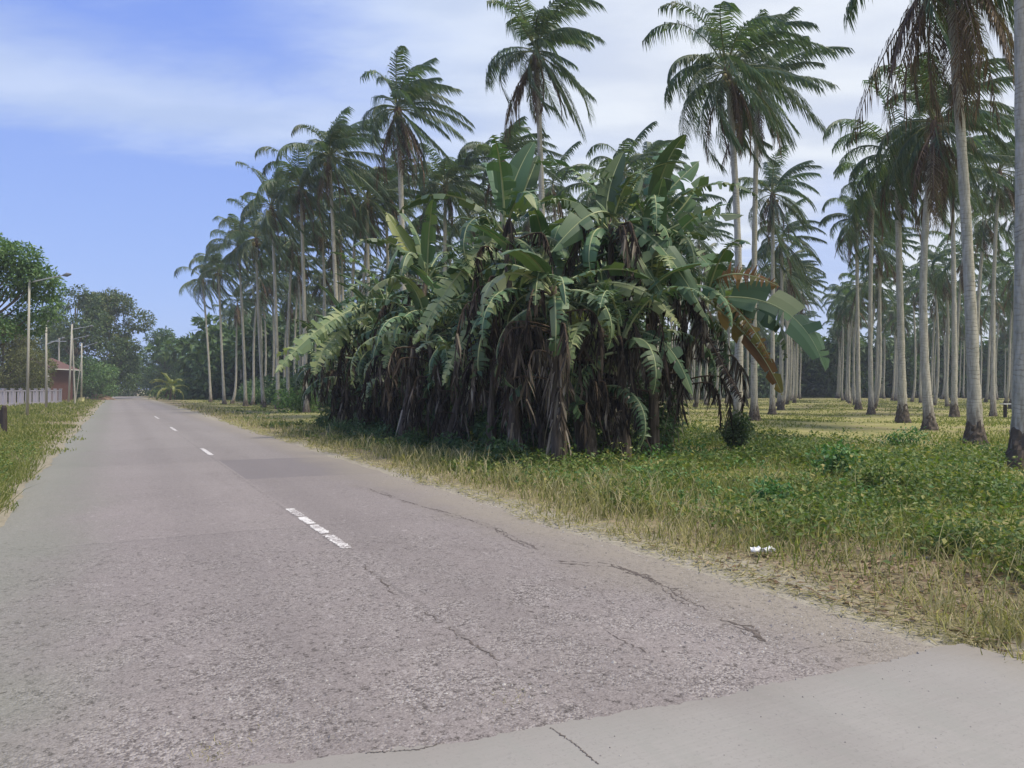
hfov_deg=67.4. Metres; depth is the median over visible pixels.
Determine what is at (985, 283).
coconut palm
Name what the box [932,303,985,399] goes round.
coconut palm
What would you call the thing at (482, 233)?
banana plant
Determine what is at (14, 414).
verge grass
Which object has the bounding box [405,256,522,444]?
banana plant
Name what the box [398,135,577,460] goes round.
banana plant
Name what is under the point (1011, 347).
coconut palm
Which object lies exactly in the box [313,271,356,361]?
coconut palm
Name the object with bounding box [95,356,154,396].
tree
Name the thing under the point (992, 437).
field grass
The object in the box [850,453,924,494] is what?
bush
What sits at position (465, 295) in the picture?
banana plant
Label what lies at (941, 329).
coconut palm
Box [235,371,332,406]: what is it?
undergrowth
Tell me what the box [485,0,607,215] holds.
coconut palm
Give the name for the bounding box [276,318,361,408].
banana plant
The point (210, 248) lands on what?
coconut palm
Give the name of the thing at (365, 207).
coconut palm
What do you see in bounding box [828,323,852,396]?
coconut palm
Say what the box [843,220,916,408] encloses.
coconut palm
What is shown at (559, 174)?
coconut palm
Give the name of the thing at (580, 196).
coconut palm
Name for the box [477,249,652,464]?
banana plant
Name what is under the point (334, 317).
banana plant
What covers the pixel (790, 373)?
coconut palm
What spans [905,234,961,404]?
coconut palm
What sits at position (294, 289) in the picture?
coconut palm
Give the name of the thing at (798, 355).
coconut palm
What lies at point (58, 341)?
utility pole
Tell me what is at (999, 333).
coconut palm
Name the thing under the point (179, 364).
tree
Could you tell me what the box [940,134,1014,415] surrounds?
coconut palm
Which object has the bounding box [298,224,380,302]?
coconut palm
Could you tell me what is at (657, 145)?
coconut palm
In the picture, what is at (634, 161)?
coconut palm
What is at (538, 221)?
banana plant
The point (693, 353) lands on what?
coconut palm
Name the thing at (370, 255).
coconut palm
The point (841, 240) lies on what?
coconut palm
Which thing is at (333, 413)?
banana plant
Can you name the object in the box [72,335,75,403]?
stay pole
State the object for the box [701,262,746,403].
coconut palm
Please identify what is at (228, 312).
coconut palm
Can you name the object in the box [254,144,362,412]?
coconut palm
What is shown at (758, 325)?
coconut palm
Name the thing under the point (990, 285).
coconut palm
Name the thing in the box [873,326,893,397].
coconut palm
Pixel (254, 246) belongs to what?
coconut palm
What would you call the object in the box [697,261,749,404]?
coconut palm
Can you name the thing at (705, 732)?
concrete pavement
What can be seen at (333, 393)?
banana plant
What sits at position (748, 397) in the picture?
coconut palm
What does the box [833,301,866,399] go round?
coconut palm
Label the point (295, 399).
bush
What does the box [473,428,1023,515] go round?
creeper weeds
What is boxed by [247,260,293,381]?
coconut palm
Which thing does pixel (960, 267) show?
coconut palm
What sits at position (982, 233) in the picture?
coconut palm
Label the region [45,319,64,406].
street lamp
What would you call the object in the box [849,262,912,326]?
coconut palm
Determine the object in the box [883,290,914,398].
coconut palm
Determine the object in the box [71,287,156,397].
tree
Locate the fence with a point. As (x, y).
(52, 396)
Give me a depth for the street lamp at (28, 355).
45.97 m
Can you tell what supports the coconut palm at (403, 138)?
on the ground at (854, 426)
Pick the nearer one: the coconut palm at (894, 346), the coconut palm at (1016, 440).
the coconut palm at (1016, 440)
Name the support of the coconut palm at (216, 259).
on the ground at (854, 426)
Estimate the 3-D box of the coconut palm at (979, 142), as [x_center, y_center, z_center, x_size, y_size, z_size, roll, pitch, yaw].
[26.314,-6.180,44.100,5.815,16.574,6.441,0,0,-23]
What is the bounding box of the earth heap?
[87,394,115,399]
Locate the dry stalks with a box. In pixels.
[352,432,1023,593]
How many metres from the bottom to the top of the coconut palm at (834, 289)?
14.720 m
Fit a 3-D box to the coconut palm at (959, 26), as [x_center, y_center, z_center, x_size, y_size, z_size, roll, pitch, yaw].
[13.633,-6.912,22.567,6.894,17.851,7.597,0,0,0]
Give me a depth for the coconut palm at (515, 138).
46.74 m
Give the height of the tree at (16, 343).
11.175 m
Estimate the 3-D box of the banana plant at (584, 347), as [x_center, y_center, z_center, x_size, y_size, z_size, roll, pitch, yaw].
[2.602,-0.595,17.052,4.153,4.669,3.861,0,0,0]
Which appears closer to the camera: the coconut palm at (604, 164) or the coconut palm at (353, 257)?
the coconut palm at (604, 164)
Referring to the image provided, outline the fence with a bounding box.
[0,389,61,405]
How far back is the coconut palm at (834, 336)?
136.75 m
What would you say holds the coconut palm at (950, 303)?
on the ground at (854, 426)
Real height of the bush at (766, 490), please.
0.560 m
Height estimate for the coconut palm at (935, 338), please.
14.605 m
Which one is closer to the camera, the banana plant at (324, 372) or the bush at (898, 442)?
the bush at (898, 442)
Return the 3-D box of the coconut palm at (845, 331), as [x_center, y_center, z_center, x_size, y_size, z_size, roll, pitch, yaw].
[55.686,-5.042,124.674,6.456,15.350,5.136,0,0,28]
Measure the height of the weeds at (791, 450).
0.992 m
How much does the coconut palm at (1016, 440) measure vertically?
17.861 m
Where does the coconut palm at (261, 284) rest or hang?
on the ground at (854, 426)
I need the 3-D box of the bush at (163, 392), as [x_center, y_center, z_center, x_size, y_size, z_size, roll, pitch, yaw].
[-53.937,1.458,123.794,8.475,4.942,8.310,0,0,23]
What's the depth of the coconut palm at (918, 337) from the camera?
137.82 m
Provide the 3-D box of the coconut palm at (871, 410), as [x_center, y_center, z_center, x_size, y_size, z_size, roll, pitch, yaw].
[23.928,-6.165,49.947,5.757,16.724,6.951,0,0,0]
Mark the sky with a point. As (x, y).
(125, 125)
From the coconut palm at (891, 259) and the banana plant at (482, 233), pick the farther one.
the coconut palm at (891, 259)
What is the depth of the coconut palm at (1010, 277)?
74.95 m
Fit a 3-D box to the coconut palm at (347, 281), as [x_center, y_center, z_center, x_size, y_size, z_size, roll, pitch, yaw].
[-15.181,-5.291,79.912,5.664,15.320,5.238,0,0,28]
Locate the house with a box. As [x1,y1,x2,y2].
[15,358,80,400]
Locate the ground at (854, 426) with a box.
[0,390,1023,660]
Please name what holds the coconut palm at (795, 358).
on the ground at (854, 426)
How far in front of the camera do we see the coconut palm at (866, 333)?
147.59 m
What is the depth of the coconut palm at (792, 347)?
110.57 m
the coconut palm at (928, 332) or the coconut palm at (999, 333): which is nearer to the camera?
the coconut palm at (999, 333)
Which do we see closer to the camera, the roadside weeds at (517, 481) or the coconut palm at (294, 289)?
the roadside weeds at (517, 481)
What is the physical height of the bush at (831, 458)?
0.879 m
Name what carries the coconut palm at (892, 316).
on the ground at (854, 426)
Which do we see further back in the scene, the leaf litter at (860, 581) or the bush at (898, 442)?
the bush at (898, 442)
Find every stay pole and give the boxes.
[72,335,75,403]
[76,362,80,397]
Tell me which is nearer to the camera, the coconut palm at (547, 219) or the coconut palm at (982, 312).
the coconut palm at (547, 219)
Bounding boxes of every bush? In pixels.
[148,380,197,398]
[239,384,273,404]
[271,385,320,411]
[715,409,756,450]
[748,475,799,507]
[801,439,863,479]
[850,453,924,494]
[878,426,932,449]
[925,524,986,556]
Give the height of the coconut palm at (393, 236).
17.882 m
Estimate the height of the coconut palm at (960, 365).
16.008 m
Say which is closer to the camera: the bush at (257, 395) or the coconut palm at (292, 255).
the coconut palm at (292, 255)
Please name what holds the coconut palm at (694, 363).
on the ground at (854, 426)
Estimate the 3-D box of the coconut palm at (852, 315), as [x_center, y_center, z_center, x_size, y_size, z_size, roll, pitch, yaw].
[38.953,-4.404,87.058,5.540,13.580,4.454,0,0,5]
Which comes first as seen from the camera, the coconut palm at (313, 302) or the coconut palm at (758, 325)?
the coconut palm at (313, 302)
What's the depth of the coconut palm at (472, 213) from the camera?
53.88 m
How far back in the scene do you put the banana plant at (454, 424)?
20.91 m
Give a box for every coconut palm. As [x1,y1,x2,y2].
[149,372,190,399]
[174,260,233,401]
[189,244,258,403]
[203,213,288,405]
[208,280,270,403]
[210,305,229,322]
[213,304,239,327]
[218,195,301,406]
[223,304,250,330]
[227,252,299,404]
[228,292,267,385]
[235,161,315,408]
[243,275,291,386]
[245,292,281,357]
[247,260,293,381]
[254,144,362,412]
[254,215,342,406]
[268,221,328,386]
[272,279,321,384]
[276,106,397,364]
[281,258,326,374]
[284,292,327,369]
[287,194,370,408]
[295,249,361,315]
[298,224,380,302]
[306,288,332,361]
[309,304,332,347]
[313,199,377,309]
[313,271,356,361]
[321,170,398,303]
[326,165,429,315]
[334,195,414,327]
[343,259,382,314]
[344,150,436,283]
[350,252,419,296]
[360,46,474,302]
[382,215,446,289]
[385,246,442,281]
[389,203,454,283]
[397,167,458,357]
[398,143,492,271]
[435,139,496,231]
[435,215,463,269]
[438,178,506,262]
[457,116,566,296]
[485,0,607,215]
[492,186,579,236]
[534,141,592,222]
[545,195,590,221]
[551,158,647,228]
[560,183,625,250]
[577,165,627,218]
[586,121,675,398]
[613,139,696,199]
[642,0,839,415]
[642,186,725,406]
[664,286,698,388]
[665,279,681,401]
[671,201,733,406]
[674,197,723,338]
[683,6,854,420]
[687,291,714,399]
[688,306,715,400]
[695,243,743,404]
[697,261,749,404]
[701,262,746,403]
[711,278,748,382]
[715,287,734,402]
[725,145,821,414]
[731,301,758,399]
[743,326,770,341]
[744,199,826,409]
[746,306,764,390]
[747,318,758,392]
[747,324,765,398]
[757,235,810,405]
[758,328,778,346]
[759,250,826,405]
[764,257,829,404]
[768,277,812,398]
[778,320,813,399]
[779,298,811,397]
[784,296,819,399]
[785,273,829,402]
[785,320,823,387]
[795,311,821,398]
[818,184,911,409]
[822,283,866,400]
[822,284,862,401]
[822,296,846,396]
[822,313,846,397]
[823,76,986,422]
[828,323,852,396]
[829,314,851,397]
[831,277,864,335]
[831,282,882,402]
[832,287,874,403]
[833,156,924,414]
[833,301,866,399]
[833,312,875,397]
[837,266,895,404]
[843,0,1014,444]
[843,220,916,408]
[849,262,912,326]
[858,214,920,398]
[862,322,891,358]
[869,52,1014,430]
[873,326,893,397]
[874,308,890,398]
[874,311,892,398]
[876,294,917,400]
[881,301,918,345]
[881,305,910,392]
[882,306,918,399]
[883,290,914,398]
[888,269,933,402]
[889,135,1014,416]
[893,260,929,401]
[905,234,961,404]
[905,329,939,397]
[907,278,963,390]
[911,315,945,346]
[911,317,936,349]
[917,244,991,406]
[917,313,951,394]
[928,309,963,398]
[929,228,1010,406]
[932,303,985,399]
[933,295,960,399]
[934,280,976,321]
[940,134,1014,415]
[950,287,1000,331]
[950,329,985,397]
[955,190,1014,407]
[959,314,982,397]
[963,305,996,398]
[974,196,1014,408]
[975,249,1013,402]
[975,274,1011,401]
[981,301,1010,399]
[982,304,1006,399]
[983,261,1013,402]
[985,251,1013,302]
[997,309,1012,385]
[998,315,1012,398]
[998,328,1008,397]
[1004,0,1023,469]
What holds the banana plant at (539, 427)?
on the ground at (854, 426)
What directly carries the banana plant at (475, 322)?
on the ground at (854, 426)
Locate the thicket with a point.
(479, 429)
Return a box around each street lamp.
[26,273,71,415]
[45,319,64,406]
[68,324,92,402]
[80,342,97,397]
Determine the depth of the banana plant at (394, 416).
24.18 m
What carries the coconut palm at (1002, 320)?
on the ground at (854, 426)
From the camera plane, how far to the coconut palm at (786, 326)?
76.45 m
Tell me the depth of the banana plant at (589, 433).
16.66 m
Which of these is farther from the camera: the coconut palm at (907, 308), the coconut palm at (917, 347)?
the coconut palm at (917, 347)
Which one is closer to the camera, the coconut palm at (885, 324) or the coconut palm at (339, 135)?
the coconut palm at (339, 135)
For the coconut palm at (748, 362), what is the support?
on the ground at (854, 426)
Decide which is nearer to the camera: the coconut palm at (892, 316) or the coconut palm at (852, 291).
the coconut palm at (852, 291)
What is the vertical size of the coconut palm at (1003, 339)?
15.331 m
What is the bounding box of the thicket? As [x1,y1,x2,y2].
[313,349,688,462]
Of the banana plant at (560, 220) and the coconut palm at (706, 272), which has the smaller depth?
the banana plant at (560, 220)
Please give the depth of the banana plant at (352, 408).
27.95 m
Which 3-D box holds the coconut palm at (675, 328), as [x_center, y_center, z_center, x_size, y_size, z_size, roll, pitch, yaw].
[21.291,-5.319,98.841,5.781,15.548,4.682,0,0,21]
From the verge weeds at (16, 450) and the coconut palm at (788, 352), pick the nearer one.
the verge weeds at (16, 450)
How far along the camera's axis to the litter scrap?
7.42 m
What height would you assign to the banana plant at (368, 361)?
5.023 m
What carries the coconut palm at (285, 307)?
on the ground at (854, 426)
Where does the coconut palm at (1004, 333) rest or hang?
on the ground at (854, 426)
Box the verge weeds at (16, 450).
[0,434,40,497]
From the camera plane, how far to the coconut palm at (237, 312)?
88.11 m
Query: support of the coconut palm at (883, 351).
on the ground at (854, 426)
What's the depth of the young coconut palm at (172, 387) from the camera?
111.57 m
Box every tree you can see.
[0,232,69,345]
[0,311,55,401]
[0,328,99,377]
[0,336,57,396]
[26,284,125,397]
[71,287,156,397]
[73,355,120,399]
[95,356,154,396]
[131,326,182,396]
[149,335,196,396]
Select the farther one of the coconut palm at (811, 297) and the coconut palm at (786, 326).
the coconut palm at (811, 297)
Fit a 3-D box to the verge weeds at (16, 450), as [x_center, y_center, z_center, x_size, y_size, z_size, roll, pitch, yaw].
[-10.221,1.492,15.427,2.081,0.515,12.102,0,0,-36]
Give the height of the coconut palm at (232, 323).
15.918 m
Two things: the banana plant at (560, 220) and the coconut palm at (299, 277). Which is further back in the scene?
the coconut palm at (299, 277)
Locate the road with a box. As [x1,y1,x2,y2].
[0,395,933,767]
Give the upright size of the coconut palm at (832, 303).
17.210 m
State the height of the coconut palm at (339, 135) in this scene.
19.286 m
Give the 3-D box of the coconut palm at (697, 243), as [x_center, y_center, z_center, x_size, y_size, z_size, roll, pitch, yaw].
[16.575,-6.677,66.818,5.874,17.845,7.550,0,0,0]
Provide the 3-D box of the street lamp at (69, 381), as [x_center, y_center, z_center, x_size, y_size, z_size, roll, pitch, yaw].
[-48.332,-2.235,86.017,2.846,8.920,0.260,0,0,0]
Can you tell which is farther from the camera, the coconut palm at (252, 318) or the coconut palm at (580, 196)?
the coconut palm at (252, 318)
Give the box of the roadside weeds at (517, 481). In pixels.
[214,403,688,499]
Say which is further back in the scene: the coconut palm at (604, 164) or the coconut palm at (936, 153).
the coconut palm at (604, 164)
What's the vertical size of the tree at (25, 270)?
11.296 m
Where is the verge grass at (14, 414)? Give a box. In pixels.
[0,398,104,512]
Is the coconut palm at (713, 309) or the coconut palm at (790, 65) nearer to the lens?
the coconut palm at (790, 65)
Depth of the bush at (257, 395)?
82.05 m
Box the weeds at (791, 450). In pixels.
[260,418,1023,584]
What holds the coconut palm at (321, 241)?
on the ground at (854, 426)
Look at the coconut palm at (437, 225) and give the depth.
61.41 m
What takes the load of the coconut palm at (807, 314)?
on the ground at (854, 426)
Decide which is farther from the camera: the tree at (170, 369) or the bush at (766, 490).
the tree at (170, 369)
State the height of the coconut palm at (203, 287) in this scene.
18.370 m
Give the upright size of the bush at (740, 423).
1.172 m
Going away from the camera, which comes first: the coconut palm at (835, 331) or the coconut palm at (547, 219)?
the coconut palm at (547, 219)
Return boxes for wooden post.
[0,405,6,431]
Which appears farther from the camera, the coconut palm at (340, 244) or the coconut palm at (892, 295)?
the coconut palm at (892, 295)
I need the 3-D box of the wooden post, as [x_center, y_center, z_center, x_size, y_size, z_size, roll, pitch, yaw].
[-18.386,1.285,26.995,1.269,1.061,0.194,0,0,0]
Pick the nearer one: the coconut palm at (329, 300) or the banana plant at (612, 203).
the banana plant at (612, 203)
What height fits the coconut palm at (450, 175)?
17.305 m
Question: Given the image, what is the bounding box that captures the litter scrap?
[750,546,774,552]
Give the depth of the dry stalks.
7.48 m
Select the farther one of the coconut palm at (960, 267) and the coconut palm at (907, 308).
the coconut palm at (907, 308)
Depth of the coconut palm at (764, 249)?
60.10 m
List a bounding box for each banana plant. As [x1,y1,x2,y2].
[275,236,440,423]
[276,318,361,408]
[290,364,353,428]
[293,283,387,423]
[293,304,369,417]
[301,328,399,428]
[327,288,426,425]
[333,282,426,425]
[335,273,464,428]
[345,275,478,438]
[353,200,496,439]
[361,342,433,437]
[374,247,496,443]
[388,262,497,387]
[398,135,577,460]
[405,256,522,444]
[406,214,502,362]
[415,324,488,445]
[425,241,587,448]
[437,217,582,389]
[437,249,585,434]
[447,205,632,374]
[449,217,603,355]
[449,225,616,448]
[451,223,633,455]
[470,349,580,453]
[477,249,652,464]
[509,278,650,462]
[517,152,709,454]
[519,208,710,403]
[525,217,645,330]
[549,263,716,461]
[551,178,732,457]
[586,134,761,450]
[621,239,829,451]
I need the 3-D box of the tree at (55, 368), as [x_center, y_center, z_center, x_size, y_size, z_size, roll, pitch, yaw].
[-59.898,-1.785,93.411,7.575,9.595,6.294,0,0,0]
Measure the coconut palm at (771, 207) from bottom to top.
17.410 m
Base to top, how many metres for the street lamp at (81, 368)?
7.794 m
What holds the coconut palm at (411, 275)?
on the ground at (854, 426)
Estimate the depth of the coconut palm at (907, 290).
88.00 m
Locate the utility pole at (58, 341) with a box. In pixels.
[50,338,65,360]
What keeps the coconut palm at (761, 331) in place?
on the ground at (854, 426)
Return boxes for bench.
[999,403,1010,417]
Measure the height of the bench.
0.830 m
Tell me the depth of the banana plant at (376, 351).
24.41 m
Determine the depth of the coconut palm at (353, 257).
59.36 m
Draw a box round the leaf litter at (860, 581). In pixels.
[594,510,1023,655]
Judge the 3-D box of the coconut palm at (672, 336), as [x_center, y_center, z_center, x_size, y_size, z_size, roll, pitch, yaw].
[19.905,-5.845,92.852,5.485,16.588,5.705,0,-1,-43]
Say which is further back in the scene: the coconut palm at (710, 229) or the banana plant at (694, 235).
the coconut palm at (710, 229)
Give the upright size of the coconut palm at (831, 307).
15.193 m
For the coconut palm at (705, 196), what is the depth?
49.63 m
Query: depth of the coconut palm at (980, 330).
124.31 m
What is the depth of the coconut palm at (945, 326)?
114.18 m
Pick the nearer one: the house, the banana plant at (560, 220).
the banana plant at (560, 220)
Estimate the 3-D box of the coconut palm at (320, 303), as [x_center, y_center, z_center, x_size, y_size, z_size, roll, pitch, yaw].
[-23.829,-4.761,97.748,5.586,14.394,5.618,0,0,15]
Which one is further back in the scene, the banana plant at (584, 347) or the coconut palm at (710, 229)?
the coconut palm at (710, 229)
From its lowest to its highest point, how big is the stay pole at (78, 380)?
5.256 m
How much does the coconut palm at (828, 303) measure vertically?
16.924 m
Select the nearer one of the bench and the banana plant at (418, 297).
the banana plant at (418, 297)
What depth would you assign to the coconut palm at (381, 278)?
71.73 m
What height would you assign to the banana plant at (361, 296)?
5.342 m
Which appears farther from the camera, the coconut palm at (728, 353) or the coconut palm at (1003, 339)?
the coconut palm at (1003, 339)
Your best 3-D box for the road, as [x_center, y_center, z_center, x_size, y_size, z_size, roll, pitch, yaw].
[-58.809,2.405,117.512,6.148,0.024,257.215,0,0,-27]
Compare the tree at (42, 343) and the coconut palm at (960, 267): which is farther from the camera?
the tree at (42, 343)
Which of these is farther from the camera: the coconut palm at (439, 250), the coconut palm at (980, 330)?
the coconut palm at (980, 330)
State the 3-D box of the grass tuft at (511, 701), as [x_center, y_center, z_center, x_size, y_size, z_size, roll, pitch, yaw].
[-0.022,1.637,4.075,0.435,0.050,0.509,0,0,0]
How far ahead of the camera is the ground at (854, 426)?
9.33 m
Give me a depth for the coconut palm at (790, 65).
36.62 m
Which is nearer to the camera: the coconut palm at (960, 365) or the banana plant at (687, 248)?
the banana plant at (687, 248)
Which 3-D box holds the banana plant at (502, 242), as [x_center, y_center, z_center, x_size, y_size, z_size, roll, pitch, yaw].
[0.537,-1.103,17.868,4.316,5.770,4.711,0,0,20]
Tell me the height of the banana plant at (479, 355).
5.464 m
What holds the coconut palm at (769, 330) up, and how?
on the ground at (854, 426)
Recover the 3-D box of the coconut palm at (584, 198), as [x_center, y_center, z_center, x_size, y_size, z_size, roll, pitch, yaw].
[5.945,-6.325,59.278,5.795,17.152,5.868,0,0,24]
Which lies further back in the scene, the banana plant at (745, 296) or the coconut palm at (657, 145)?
the coconut palm at (657, 145)
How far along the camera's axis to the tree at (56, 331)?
119.80 m
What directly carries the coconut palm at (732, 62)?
on the ground at (854, 426)
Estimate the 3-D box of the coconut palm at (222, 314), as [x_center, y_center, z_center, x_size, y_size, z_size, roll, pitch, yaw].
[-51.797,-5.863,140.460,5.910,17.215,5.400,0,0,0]
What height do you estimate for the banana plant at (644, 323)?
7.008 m
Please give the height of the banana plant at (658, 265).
6.466 m
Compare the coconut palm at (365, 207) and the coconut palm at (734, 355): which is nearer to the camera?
the coconut palm at (365, 207)
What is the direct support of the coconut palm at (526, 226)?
on the ground at (854, 426)
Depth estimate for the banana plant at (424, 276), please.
22.80 m
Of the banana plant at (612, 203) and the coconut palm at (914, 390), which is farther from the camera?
the coconut palm at (914, 390)
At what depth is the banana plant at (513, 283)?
20.49 m
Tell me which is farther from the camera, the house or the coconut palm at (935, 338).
the coconut palm at (935, 338)
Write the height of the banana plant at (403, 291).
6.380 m
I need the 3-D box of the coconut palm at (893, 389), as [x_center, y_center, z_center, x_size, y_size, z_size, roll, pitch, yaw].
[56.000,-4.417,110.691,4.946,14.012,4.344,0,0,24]
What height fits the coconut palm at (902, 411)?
16.146 m
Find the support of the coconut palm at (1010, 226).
on the ground at (854, 426)
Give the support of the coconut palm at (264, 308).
on the ground at (854, 426)
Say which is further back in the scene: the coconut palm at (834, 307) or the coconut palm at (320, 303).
the coconut palm at (834, 307)
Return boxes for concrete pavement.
[245,643,1023,767]
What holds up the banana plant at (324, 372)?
on the ground at (854, 426)
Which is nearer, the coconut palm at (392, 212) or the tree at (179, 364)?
the coconut palm at (392, 212)
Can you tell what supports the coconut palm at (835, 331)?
on the ground at (854, 426)
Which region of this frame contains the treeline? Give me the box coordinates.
[145,309,1012,399]
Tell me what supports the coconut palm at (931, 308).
on the ground at (854, 426)
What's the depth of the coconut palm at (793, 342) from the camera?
117.01 m
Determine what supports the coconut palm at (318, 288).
on the ground at (854, 426)
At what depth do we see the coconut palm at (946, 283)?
71.38 m
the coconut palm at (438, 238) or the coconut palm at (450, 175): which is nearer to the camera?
the coconut palm at (450, 175)
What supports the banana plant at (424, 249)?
on the ground at (854, 426)
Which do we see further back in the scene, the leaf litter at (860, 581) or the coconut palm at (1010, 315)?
the coconut palm at (1010, 315)
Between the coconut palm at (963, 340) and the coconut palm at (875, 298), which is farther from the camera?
the coconut palm at (963, 340)
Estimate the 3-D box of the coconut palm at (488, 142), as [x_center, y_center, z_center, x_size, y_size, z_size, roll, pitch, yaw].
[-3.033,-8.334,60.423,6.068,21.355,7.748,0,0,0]
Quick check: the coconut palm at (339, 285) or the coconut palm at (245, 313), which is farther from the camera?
the coconut palm at (245, 313)
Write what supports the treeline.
on the ground at (854, 426)
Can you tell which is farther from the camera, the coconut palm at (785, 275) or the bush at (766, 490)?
the coconut palm at (785, 275)
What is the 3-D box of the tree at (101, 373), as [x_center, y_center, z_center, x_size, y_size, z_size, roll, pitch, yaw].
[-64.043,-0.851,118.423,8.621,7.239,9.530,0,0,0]
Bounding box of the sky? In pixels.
[0,0,1014,389]
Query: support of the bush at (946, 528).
on the ground at (854, 426)
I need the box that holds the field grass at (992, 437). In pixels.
[163,399,1023,623]

